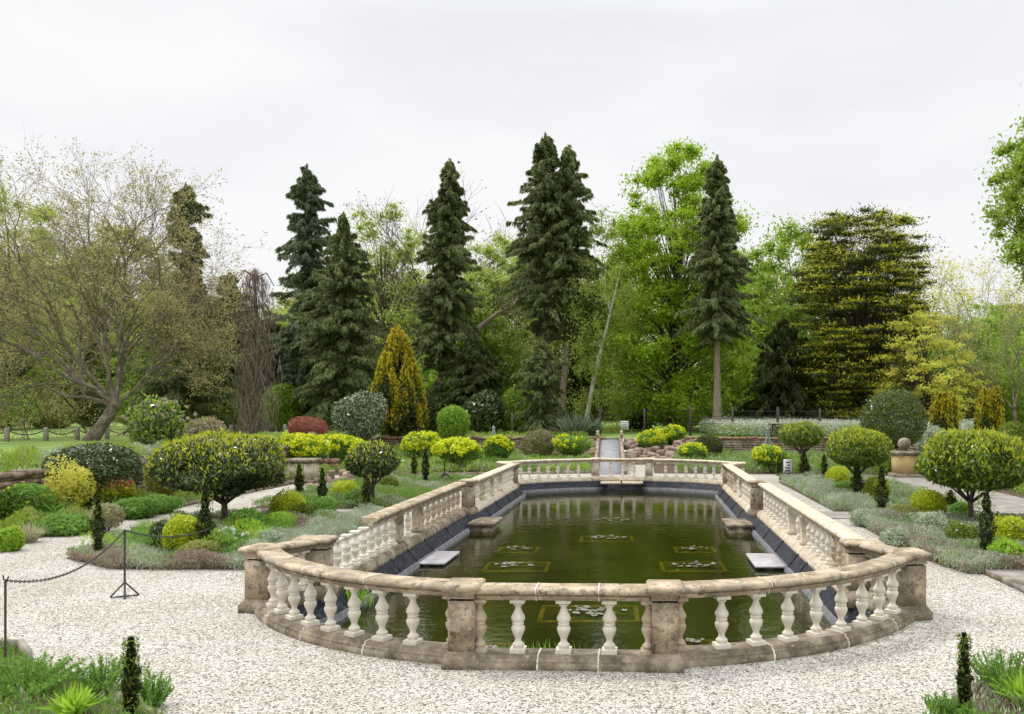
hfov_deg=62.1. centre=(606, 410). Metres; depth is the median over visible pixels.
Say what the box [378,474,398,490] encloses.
rounded shrub
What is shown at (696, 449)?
euphorbia
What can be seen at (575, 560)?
pond floor
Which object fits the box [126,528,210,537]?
chain
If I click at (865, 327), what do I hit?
cedar tree
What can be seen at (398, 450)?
ground cover
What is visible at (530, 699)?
loose pebbles
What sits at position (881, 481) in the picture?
columnar yew
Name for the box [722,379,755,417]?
bush
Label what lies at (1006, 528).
rounded shrub
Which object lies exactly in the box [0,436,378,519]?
garden wall
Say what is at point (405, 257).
bare tree
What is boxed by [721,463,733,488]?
stone pier
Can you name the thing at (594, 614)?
planting basket
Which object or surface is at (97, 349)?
woodland tree
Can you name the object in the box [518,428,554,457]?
rounded shrub
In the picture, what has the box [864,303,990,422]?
oak tree
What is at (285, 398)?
bush
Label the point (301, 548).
balustrade section
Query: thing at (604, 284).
birch tree
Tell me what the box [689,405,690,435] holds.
fence post
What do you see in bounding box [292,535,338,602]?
stone pier
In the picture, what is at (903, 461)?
stone pedestal
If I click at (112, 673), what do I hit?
feathery plant
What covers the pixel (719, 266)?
conifer tree
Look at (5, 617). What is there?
barrier post
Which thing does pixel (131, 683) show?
columnar yew
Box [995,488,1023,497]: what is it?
planting bed ground
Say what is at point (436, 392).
bush
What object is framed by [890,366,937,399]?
bush
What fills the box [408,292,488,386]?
woodland tree
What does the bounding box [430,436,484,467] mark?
euphorbia
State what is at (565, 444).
euphorbia
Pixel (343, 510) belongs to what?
paved path
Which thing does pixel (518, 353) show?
broadleaf tree
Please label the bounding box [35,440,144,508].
shrub
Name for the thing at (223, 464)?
standard tree
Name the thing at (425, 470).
columnar yew
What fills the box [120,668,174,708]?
feathery plant
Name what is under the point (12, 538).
rounded shrub
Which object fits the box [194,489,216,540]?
columnar yew
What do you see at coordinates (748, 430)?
meadow grass
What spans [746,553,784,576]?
platform
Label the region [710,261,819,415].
woodland tree
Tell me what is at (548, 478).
balustrade section
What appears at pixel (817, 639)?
balustrade section
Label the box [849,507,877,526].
rounded shrub
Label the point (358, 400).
rounded shrub
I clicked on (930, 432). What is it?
shrub
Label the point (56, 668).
feathery plant
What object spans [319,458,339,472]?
brick stack
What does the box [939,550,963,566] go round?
rounded shrub
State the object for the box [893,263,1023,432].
bare tree
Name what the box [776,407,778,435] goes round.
fence post
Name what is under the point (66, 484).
shrub
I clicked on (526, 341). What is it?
woodland tree
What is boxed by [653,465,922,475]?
planting bed ground
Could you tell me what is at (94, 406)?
bush
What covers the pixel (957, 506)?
rounded shrub
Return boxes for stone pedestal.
[284,458,321,483]
[887,438,921,477]
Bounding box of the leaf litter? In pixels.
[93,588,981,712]
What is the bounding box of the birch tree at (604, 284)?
[548,203,662,450]
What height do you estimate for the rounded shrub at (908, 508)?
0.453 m
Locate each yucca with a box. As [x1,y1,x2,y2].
[548,412,601,435]
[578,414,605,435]
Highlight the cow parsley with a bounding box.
[699,415,974,435]
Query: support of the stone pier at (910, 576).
on the gravel court
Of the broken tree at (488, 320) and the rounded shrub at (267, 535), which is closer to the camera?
the rounded shrub at (267, 535)
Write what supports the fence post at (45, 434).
on the lawn at (39, 442)
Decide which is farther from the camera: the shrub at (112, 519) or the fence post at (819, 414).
the fence post at (819, 414)
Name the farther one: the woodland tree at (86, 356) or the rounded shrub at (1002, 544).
the woodland tree at (86, 356)
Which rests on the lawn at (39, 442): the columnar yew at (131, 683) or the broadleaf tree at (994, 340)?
the broadleaf tree at (994, 340)
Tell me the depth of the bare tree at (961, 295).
61.45 m
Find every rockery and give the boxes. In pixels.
[274,469,358,485]
[529,439,601,456]
[619,437,711,464]
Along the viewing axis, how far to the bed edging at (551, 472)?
33.36 m
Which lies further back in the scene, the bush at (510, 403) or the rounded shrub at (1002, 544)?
the bush at (510, 403)
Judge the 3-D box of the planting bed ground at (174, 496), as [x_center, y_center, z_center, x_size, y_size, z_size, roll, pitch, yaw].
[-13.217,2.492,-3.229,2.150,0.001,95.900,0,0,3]
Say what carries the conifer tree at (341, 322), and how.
on the lawn at (39, 442)
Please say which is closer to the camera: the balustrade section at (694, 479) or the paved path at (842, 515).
the paved path at (842, 515)
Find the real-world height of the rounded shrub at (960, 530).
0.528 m
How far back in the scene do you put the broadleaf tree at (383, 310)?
65.06 m
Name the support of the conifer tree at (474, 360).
on the lawn at (39, 442)
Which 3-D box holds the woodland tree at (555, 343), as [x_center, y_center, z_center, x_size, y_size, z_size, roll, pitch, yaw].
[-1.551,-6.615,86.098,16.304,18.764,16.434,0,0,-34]
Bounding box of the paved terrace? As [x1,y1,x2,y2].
[987,569,1023,592]
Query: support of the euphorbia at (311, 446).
on the planting bed ground at (174, 496)
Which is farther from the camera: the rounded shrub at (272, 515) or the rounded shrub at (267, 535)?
the rounded shrub at (272, 515)
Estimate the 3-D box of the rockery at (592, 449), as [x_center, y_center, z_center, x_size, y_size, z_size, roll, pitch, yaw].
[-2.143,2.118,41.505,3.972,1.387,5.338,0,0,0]
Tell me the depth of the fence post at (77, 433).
41.92 m
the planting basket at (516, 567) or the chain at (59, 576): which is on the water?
the planting basket at (516, 567)
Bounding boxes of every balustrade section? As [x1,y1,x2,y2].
[254,548,449,663]
[280,540,317,607]
[333,482,467,590]
[470,463,517,511]
[471,582,651,671]
[508,458,591,483]
[599,458,644,480]
[652,459,733,484]
[678,553,914,667]
[723,464,756,513]
[757,483,865,591]
[859,544,897,611]
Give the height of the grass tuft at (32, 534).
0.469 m
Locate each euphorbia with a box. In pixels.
[278,430,331,457]
[318,433,366,468]
[400,431,441,459]
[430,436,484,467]
[481,434,514,460]
[551,433,595,456]
[635,427,667,447]
[663,423,685,443]
[676,442,707,459]
[751,443,790,472]
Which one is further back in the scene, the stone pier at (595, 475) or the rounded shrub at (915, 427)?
the rounded shrub at (915, 427)
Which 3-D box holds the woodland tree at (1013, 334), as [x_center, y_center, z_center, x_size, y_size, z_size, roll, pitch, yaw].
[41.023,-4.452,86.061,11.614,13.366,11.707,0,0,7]
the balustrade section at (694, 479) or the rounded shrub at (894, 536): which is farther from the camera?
the balustrade section at (694, 479)
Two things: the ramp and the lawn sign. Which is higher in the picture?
the lawn sign
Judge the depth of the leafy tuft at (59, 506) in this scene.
18.65 m
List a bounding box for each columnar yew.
[89,493,106,550]
[120,635,142,713]
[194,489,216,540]
[293,463,305,492]
[316,467,328,497]
[360,471,373,508]
[410,454,417,474]
[421,446,430,479]
[775,455,783,475]
[797,452,810,475]
[820,455,828,476]
[849,462,864,493]
[873,466,890,510]
[943,490,958,508]
[955,631,974,710]
[973,489,997,550]
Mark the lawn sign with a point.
(624, 426)
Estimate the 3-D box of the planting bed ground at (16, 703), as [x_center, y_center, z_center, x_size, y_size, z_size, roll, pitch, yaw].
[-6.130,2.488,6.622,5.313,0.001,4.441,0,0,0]
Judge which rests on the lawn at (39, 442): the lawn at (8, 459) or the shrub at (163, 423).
the shrub at (163, 423)
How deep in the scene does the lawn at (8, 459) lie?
21.76 m
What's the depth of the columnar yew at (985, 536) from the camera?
13.93 m
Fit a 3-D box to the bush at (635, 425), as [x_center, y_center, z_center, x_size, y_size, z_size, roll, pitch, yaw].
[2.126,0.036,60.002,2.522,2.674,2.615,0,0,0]
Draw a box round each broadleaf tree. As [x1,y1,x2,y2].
[0,181,97,428]
[233,298,299,424]
[318,196,429,391]
[408,282,519,397]
[420,225,557,427]
[580,136,768,430]
[723,213,847,411]
[921,295,1023,424]
[972,84,1023,293]
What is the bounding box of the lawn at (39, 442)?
[0,419,1017,472]
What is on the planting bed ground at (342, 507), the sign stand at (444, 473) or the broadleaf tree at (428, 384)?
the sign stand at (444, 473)
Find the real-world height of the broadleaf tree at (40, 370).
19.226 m
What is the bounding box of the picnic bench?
[768,423,791,437]
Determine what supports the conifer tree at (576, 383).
on the lawn at (39, 442)
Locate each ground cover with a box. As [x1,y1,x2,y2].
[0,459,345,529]
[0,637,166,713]
[66,507,369,568]
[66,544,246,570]
[78,510,297,550]
[238,502,383,553]
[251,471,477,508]
[328,443,431,458]
[337,449,598,472]
[386,430,588,436]
[673,448,921,473]
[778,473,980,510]
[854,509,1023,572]
[892,449,1023,494]
[916,544,1023,573]
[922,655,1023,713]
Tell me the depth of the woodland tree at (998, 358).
81.25 m
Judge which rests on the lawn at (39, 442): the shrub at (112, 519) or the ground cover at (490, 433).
the ground cover at (490, 433)
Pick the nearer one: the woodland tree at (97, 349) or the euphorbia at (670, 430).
the euphorbia at (670, 430)
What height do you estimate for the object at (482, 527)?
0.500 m
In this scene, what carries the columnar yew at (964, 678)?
on the planting bed ground at (977, 701)
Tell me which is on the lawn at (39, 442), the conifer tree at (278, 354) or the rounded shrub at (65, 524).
the conifer tree at (278, 354)
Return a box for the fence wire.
[602,411,864,423]
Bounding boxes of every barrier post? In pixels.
[2,575,8,664]
[110,529,139,598]
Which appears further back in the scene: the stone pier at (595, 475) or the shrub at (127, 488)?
the stone pier at (595, 475)
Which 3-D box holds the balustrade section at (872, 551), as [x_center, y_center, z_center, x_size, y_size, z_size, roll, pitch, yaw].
[3.495,2.132,10.675,0.355,0.838,0.547,0,0,-21]
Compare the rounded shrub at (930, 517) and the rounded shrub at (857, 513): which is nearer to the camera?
the rounded shrub at (930, 517)
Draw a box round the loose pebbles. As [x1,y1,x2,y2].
[0,579,1023,713]
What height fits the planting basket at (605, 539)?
0.085 m
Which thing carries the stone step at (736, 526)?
in the water
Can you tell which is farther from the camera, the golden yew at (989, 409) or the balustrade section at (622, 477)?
the golden yew at (989, 409)
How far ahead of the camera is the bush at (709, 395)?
69.40 m
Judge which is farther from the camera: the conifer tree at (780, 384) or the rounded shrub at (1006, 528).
the conifer tree at (780, 384)
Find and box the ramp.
[594,435,626,474]
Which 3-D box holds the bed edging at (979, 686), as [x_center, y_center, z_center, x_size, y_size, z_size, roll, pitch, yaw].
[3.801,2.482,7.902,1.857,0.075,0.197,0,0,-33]
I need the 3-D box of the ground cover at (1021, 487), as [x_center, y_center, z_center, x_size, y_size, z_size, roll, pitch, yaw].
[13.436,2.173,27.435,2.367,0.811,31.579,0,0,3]
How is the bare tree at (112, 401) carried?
on the lawn at (39, 442)
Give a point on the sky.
(809, 107)
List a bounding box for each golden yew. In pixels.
[369,324,429,436]
[929,391,959,430]
[973,385,1004,430]
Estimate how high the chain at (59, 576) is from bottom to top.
0.268 m
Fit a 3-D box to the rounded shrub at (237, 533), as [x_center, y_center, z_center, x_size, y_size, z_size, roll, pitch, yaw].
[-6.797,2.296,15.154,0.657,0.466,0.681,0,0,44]
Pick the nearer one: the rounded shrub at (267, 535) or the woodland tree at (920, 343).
the rounded shrub at (267, 535)
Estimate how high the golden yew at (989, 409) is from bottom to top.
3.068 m
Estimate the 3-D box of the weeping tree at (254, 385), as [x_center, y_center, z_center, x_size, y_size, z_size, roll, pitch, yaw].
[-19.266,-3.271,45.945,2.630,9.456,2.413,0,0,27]
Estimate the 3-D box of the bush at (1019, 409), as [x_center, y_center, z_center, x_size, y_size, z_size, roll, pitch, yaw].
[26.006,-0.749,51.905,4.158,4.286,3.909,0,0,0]
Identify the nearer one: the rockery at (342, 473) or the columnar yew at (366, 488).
the columnar yew at (366, 488)
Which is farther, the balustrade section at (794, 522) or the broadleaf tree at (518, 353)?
the broadleaf tree at (518, 353)
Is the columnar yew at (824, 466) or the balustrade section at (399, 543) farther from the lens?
the columnar yew at (824, 466)
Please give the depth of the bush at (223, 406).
57.38 m
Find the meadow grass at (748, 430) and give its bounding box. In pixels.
[699,419,973,436]
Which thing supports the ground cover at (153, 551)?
on the planting bed ground at (135, 567)
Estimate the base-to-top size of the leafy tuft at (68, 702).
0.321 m
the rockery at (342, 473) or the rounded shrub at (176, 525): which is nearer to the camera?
the rounded shrub at (176, 525)
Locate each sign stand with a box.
[438,461,451,480]
[779,459,791,478]
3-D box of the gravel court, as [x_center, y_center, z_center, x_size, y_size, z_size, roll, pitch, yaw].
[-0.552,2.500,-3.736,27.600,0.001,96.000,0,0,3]
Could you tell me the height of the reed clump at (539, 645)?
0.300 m
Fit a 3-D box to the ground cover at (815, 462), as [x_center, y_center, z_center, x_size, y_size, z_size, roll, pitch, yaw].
[8.028,2.214,38.249,10.238,0.774,11.434,0,0,0]
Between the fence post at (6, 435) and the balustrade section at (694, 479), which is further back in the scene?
the fence post at (6, 435)
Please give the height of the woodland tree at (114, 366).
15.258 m
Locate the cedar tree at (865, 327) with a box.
[770,202,959,420]
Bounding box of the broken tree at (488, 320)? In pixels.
[454,267,534,385]
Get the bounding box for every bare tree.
[0,127,270,440]
[329,161,611,415]
[887,243,1023,382]
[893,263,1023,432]
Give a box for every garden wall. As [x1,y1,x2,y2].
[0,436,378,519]
[378,436,605,451]
[668,436,899,453]
[907,437,924,450]
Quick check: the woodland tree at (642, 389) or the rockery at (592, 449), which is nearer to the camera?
the rockery at (592, 449)
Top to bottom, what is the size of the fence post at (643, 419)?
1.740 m
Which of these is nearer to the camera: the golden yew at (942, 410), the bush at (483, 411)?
the golden yew at (942, 410)
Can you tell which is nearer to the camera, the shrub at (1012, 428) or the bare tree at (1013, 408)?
the shrub at (1012, 428)
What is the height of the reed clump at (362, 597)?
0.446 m
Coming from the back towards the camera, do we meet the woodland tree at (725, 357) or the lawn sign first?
the woodland tree at (725, 357)
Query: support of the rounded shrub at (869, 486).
on the planting bed ground at (815, 500)
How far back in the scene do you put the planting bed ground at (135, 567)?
13.40 m
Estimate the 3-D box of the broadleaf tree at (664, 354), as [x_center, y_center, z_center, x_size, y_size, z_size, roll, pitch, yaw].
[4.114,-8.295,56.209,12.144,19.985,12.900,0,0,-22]
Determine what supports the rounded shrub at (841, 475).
on the planting bed ground at (815, 500)
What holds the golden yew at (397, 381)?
on the lawn at (39, 442)
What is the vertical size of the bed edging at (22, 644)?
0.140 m
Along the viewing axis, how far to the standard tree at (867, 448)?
22.82 m
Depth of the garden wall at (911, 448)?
41.37 m
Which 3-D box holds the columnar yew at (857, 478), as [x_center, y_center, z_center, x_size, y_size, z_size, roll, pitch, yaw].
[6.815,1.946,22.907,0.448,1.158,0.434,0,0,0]
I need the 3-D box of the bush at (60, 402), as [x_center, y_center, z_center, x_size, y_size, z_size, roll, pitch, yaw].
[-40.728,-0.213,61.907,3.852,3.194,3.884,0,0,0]
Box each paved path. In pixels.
[255,509,360,512]
[819,511,995,518]
[885,476,1023,519]
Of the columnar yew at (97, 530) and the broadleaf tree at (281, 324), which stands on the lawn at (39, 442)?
the broadleaf tree at (281, 324)
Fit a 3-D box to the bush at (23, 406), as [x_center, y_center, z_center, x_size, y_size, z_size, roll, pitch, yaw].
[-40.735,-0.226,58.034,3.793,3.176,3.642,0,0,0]
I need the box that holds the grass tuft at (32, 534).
[13,519,52,542]
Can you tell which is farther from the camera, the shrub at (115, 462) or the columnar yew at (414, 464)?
the columnar yew at (414, 464)
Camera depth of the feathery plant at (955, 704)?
6.71 m
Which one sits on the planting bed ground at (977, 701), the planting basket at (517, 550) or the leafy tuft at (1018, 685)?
the leafy tuft at (1018, 685)
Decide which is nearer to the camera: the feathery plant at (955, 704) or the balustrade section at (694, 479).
the feathery plant at (955, 704)
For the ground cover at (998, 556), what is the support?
on the planting bed ground at (878, 533)
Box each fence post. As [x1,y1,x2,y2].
[4,428,9,441]
[43,427,48,440]
[75,427,79,439]
[105,427,109,438]
[511,412,512,434]
[599,408,600,433]
[643,408,644,430]
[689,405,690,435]
[731,407,733,435]
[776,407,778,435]
[818,409,820,423]
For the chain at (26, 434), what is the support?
hanging from the fence post at (6, 435)
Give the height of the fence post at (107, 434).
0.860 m
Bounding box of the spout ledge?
[600,481,642,489]
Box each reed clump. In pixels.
[340,586,373,610]
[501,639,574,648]
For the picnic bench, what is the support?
on the lawn at (39, 442)
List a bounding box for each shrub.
[0,481,57,524]
[0,524,25,551]
[34,512,92,536]
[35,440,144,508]
[43,454,96,508]
[89,502,125,530]
[90,476,136,503]
[114,495,159,519]
[116,390,196,456]
[141,493,185,514]
[143,454,179,495]
[147,519,169,546]
[162,513,203,551]
[174,538,222,555]
[183,415,230,438]
[213,526,250,547]
[224,507,267,529]
[255,529,284,541]
[266,511,296,527]
[268,486,306,513]
[287,415,329,435]
[290,502,313,518]
[309,495,338,514]
[328,480,359,495]
[330,390,387,440]
[339,489,362,506]
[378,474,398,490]
[436,404,470,438]
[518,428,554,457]
[693,434,723,456]
[825,465,851,482]
[830,480,854,489]
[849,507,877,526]
[856,385,930,457]
[863,476,892,496]
[873,456,890,474]
[878,526,912,547]
[889,503,918,515]
[907,485,948,515]
[910,510,948,531]
[914,423,942,458]
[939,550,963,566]
[945,520,980,546]
[949,501,967,514]
[986,535,1023,557]
[992,513,1023,543]
[998,421,1023,442]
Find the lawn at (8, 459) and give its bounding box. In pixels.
[0,429,354,472]
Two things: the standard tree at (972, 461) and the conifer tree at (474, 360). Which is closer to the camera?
the standard tree at (972, 461)
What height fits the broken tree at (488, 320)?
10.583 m
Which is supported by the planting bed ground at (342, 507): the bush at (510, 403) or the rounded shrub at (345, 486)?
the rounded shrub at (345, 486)
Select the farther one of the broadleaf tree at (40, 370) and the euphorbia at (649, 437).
the broadleaf tree at (40, 370)
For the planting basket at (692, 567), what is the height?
0.085 m
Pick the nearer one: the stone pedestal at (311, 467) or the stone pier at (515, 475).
the stone pier at (515, 475)
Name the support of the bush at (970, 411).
on the lawn at (39, 442)
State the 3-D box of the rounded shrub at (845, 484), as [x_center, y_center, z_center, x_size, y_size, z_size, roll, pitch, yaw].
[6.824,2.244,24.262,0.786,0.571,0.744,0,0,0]
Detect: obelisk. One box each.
[489,426,497,460]
[765,427,770,445]
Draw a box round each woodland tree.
[0,232,35,383]
[0,241,127,413]
[35,223,175,420]
[97,283,199,421]
[259,267,380,367]
[356,239,429,390]
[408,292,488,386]
[483,257,573,397]
[510,257,653,421]
[570,239,695,418]
[651,284,757,417]
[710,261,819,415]
[808,301,900,418]
[873,310,945,386]
[919,306,1015,401]
[962,303,1023,402]
[998,287,1023,371]
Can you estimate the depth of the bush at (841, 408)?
65.34 m
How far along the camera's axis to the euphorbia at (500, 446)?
36.71 m
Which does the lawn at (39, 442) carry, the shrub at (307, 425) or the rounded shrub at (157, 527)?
the shrub at (307, 425)
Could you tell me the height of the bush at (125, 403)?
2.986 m
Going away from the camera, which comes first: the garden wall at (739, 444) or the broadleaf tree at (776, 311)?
the garden wall at (739, 444)
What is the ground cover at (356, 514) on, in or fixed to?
on the planting bed ground at (135, 567)
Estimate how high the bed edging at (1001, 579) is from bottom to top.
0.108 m
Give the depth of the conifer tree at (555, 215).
53.42 m
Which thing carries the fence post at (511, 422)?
on the lawn at (39, 442)
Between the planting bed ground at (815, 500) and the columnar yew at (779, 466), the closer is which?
the planting bed ground at (815, 500)
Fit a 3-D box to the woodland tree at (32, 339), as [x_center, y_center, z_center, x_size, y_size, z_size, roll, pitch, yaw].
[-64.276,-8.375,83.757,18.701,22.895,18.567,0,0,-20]
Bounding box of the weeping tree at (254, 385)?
[231,267,281,434]
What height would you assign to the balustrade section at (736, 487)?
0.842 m
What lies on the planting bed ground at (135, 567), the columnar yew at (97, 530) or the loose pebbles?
the columnar yew at (97, 530)
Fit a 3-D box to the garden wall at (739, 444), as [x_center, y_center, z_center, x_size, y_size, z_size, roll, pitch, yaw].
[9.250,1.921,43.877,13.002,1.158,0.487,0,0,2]
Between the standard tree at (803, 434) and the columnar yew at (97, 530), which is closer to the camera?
the columnar yew at (97, 530)
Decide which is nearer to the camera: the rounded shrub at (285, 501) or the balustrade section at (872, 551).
the balustrade section at (872, 551)
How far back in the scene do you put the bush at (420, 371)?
62.03 m
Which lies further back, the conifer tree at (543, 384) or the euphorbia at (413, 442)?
the conifer tree at (543, 384)
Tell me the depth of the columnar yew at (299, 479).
24.28 m
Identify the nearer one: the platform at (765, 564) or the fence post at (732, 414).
the platform at (765, 564)
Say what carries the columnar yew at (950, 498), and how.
on the planting bed ground at (815, 500)
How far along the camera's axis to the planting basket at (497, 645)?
10.18 m
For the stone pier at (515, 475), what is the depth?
27.51 m
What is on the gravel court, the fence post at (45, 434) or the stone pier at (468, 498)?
the stone pier at (468, 498)
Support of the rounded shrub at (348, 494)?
on the planting bed ground at (342, 507)
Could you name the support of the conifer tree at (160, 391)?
on the lawn at (39, 442)
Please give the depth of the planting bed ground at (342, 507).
21.96 m
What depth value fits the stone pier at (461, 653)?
8.17 m
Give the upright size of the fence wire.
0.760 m
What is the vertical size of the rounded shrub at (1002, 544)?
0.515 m
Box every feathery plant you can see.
[0,647,90,698]
[51,653,152,693]
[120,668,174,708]
[920,689,979,713]
[955,645,1023,692]
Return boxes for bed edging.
[0,639,32,658]
[38,474,328,537]
[81,680,164,713]
[390,471,588,474]
[956,665,1022,695]
[985,570,1023,586]
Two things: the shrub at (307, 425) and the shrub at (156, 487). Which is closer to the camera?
the shrub at (156, 487)
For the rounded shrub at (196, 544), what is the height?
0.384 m
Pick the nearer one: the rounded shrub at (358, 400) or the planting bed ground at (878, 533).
the planting bed ground at (878, 533)
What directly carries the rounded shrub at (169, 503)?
on the planting bed ground at (174, 496)
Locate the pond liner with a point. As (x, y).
(764, 538)
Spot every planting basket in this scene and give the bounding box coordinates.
[481,562,550,572]
[486,643,511,647]
[495,546,539,553]
[537,605,639,623]
[580,534,633,542]
[590,517,632,523]
[659,562,727,572]
[673,546,717,553]
[683,638,713,644]
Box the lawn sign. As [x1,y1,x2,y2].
[621,420,627,433]
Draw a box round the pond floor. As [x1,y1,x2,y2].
[373,502,805,648]
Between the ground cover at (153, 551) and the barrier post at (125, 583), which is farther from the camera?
the ground cover at (153, 551)
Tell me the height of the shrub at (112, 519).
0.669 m
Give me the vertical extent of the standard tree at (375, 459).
1.816 m
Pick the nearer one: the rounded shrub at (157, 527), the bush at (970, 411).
the rounded shrub at (157, 527)
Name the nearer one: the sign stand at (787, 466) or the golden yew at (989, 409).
the sign stand at (787, 466)
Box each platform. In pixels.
[419,551,459,578]
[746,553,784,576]
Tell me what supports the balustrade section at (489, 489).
on the gravel court
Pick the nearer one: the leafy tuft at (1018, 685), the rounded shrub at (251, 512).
the leafy tuft at (1018, 685)
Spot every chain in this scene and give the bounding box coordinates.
[8,530,125,582]
[9,430,43,434]
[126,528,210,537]
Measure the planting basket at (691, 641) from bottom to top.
0.085 m
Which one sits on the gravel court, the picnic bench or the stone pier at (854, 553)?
the stone pier at (854, 553)
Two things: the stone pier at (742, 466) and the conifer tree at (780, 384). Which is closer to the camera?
the stone pier at (742, 466)
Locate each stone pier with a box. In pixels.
[238,543,289,613]
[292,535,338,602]
[441,578,485,669]
[459,479,477,515]
[507,463,519,487]
[590,458,600,480]
[644,458,653,480]
[646,579,683,672]
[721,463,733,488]
[734,462,745,470]
[747,480,765,516]
[839,539,885,607]
[881,547,932,620]
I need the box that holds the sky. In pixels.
[0,0,1023,451]
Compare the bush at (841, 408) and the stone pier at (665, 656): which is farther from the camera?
the bush at (841, 408)
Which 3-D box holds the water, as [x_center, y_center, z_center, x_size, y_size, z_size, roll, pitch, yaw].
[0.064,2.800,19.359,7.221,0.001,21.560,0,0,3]
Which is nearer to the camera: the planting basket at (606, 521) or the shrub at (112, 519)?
the shrub at (112, 519)
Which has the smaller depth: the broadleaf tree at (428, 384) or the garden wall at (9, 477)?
the garden wall at (9, 477)
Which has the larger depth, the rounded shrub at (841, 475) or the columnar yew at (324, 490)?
the rounded shrub at (841, 475)
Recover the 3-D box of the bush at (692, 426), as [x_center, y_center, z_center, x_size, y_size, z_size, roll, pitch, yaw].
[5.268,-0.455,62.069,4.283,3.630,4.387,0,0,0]
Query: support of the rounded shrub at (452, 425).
on the lawn at (39, 442)
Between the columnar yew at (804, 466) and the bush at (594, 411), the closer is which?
the columnar yew at (804, 466)
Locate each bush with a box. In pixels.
[0,386,43,429]
[27,387,78,427]
[66,385,109,426]
[116,389,145,426]
[204,386,243,424]
[259,382,305,431]
[361,361,429,390]
[425,384,450,431]
[465,388,506,434]
[501,384,533,432]
[565,398,607,420]
[621,398,652,428]
[652,386,703,427]
[693,364,730,424]
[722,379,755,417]
[816,385,853,414]
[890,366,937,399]
[944,358,1008,419]
[999,367,1023,424]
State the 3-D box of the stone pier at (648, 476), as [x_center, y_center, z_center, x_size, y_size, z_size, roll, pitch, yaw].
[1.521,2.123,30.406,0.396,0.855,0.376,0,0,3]
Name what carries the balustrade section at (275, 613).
on the gravel court
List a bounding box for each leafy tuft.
[30,682,109,713]
[32,493,84,516]
[988,667,1023,708]
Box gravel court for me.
[0,465,1023,713]
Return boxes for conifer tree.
[123,182,250,435]
[192,272,258,429]
[237,318,289,430]
[260,163,355,427]
[281,211,388,431]
[397,157,487,386]
[430,334,508,432]
[490,131,614,431]
[511,340,570,434]
[555,304,610,420]
[672,153,772,433]
[730,316,852,421]
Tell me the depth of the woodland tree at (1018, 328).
83.31 m
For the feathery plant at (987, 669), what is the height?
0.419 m
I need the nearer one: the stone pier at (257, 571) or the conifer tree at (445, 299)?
the stone pier at (257, 571)
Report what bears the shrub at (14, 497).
on the planting bed ground at (174, 496)
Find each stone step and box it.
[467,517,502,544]
[722,518,753,545]
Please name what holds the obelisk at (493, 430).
on the planting bed ground at (452, 471)
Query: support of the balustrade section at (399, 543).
on the gravel court
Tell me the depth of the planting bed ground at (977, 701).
7.13 m
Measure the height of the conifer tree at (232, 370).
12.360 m
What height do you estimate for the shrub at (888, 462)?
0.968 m
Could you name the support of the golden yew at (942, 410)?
on the lawn at (39, 442)
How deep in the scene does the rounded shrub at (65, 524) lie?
16.86 m
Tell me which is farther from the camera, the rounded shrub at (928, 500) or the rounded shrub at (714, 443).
the rounded shrub at (714, 443)
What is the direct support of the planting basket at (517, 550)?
on the water
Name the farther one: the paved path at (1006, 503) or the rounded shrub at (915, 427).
the rounded shrub at (915, 427)
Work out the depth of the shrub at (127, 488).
20.24 m
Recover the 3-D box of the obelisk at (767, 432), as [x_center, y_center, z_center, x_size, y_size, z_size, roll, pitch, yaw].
[7.445,1.630,39.003,0.456,1.750,0.453,0,0,0]
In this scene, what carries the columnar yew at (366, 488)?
on the planting bed ground at (342, 507)
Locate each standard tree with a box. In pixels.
[141,426,292,518]
[342,438,403,504]
[776,420,825,462]
[824,424,893,482]
[910,425,1023,523]
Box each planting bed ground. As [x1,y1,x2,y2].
[0,651,139,713]
[4,473,338,528]
[67,518,389,568]
[253,483,461,508]
[335,467,590,474]
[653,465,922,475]
[779,481,979,511]
[860,525,1022,573]
[954,673,1023,713]
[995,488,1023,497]
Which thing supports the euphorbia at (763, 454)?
on the planting bed ground at (660, 468)
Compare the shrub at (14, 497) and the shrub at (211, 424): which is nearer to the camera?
the shrub at (14, 497)
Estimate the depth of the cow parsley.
47.17 m
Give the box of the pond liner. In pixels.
[290,481,873,633]
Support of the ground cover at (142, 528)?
on the planting bed ground at (135, 567)
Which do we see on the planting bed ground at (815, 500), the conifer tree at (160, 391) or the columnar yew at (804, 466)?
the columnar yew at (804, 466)
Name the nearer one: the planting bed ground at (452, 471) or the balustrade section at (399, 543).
the balustrade section at (399, 543)

